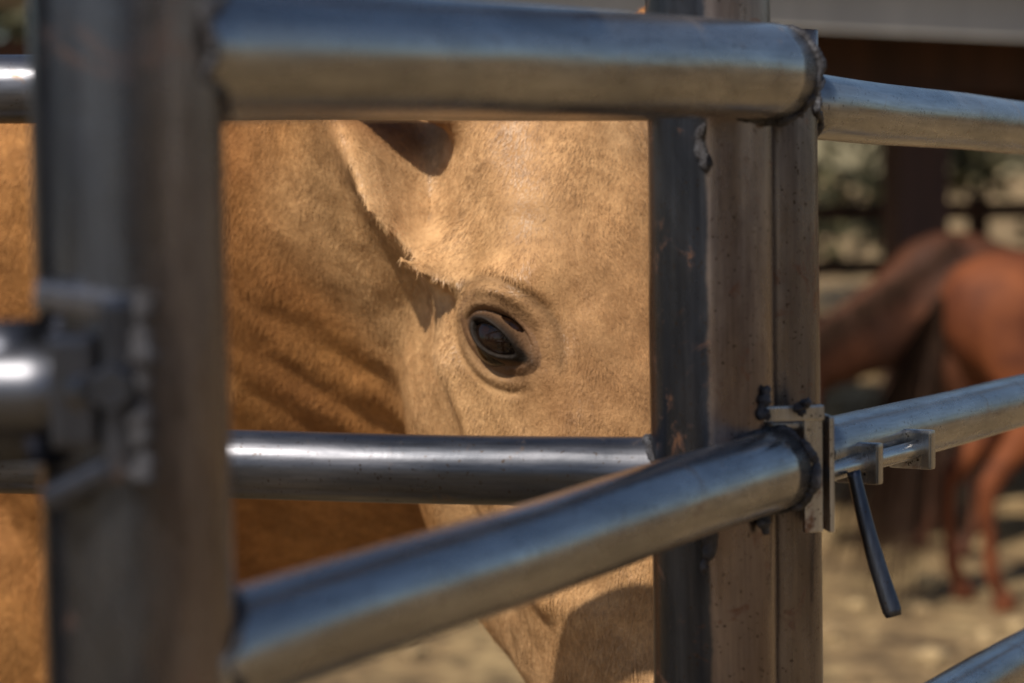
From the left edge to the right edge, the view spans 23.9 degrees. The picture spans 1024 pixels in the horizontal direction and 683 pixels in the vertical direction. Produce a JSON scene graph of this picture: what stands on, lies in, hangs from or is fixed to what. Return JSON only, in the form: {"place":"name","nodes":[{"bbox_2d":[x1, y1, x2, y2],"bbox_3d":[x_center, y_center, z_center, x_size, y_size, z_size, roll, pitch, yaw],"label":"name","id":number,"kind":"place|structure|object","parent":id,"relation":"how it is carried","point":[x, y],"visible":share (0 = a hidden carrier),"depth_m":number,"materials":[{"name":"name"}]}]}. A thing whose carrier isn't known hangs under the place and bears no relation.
{"place":"outdoors","nodes":[
{"label":"outdoors","id":0,"kind":"place"},
{"bbox_2d":[312,172,1023,682],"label":"ground","id":1,"kind":"structure","parent":0,"point":[472,654],"depth_m":8.30,"materials":[{"name":"soil"}]},
{"bbox_2d":[0,8,27,39],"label":"tree","id":2,"kind":"object","parent":1,"relation":"on","point":[13,24],"visible":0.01,"depth_m":22.23,"materials":[{"name":"green plant"}]},
{"bbox_2d":[0,7,653,682],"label":"horse","id":3,"kind":"object","parent":1,"relation":"on","point":[444,277],"visible":0.31,"depth_m":1.82},
{"bbox_2d":[0,55,654,504],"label":"fence panel","id":4,"kind":"object","parent":1,"relation":"on","point":[376,467],"visible":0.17,"depth_m":1.43,"materials":[{"name":"grey metal"}]},
{"bbox_2d":[0,0,826,682],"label":"fence panel","id":5,"kind":"object","parent":1,"relation":"on","point":[114,394],"visible":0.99,"depth_m":0.96,"materials":[{"name":"metal"}]},
{"bbox_2d":[757,29,1023,682],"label":"gate","id":6,"kind":"structure","parent":5,"relation":"attached to","point":[856,450],"depth_m":1.47,"materials":[{"name":"metal"}]},
{"bbox_2d":[0,0,1023,528],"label":"shelter","id":7,"kind":"object","parent":1,"relation":"on","point":[968,46],"visible":0.19,"depth_m":10.06,"materials":[{"name":"brown wood"}]},
{"bbox_2d":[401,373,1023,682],"bbox_3d":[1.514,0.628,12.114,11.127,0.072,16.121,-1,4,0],"label":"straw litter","id":8,"kind":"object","parent":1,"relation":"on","point":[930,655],"visible":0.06,"depth_m":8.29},
{"bbox_2d":[818,140,881,277],"bbox_3d":[0.811,-3.067,20.229,6.573,6.220,6.180,-4,5,-33],"label":"tree","id":9,"kind":"object","parent":1,"relation":"on","point":[837,193],"visible":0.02,"depth_m":19.48,"materials":[{"name":"green plant"}]},
{"bbox_2d":[818,194,1023,318],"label":"yard fence","id":10,"kind":"object","parent":1,"relation":"on","point":[977,211],"visible":0.12,"depth_m":15.39,"materials":[{"name":"brown wood"}]},
{"bbox_2d":[818,143,1023,258],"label":"tree","id":11,"kind":"object","parent":1,"relation":"on","point":[985,164],"visible":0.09,"depth_m":23.46,"materials":[{"name":"green plant"}]},
{"bbox_2d":[820,231,1023,557],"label":"horse","id":12,"kind":"object","parent":1,"relation":"on","point":[867,328],"visible":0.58,"depth_m":9.42},
{"bbox_2d":[822,251,1023,618],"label":"horse","id":13,"kind":"object","parent":1,"relation":"on","point":[971,321],"visible":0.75,"depth_m":8.32},
{"bbox_2d":[1014,175,1023,243],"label":"tree","id":14,"kind":"object","parent":1,"relation":"on","point":[1020,229],"visible":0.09,"depth_m":24.32,"materials":[{"name":"green plant"}]},
{"bbox_2d":[818,140,1023,174],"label":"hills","id":15,"kind":"structure","parent":0,"point":[843,159],"depth_m":153.42,"materials":[{"name":"beige"}]}
]}

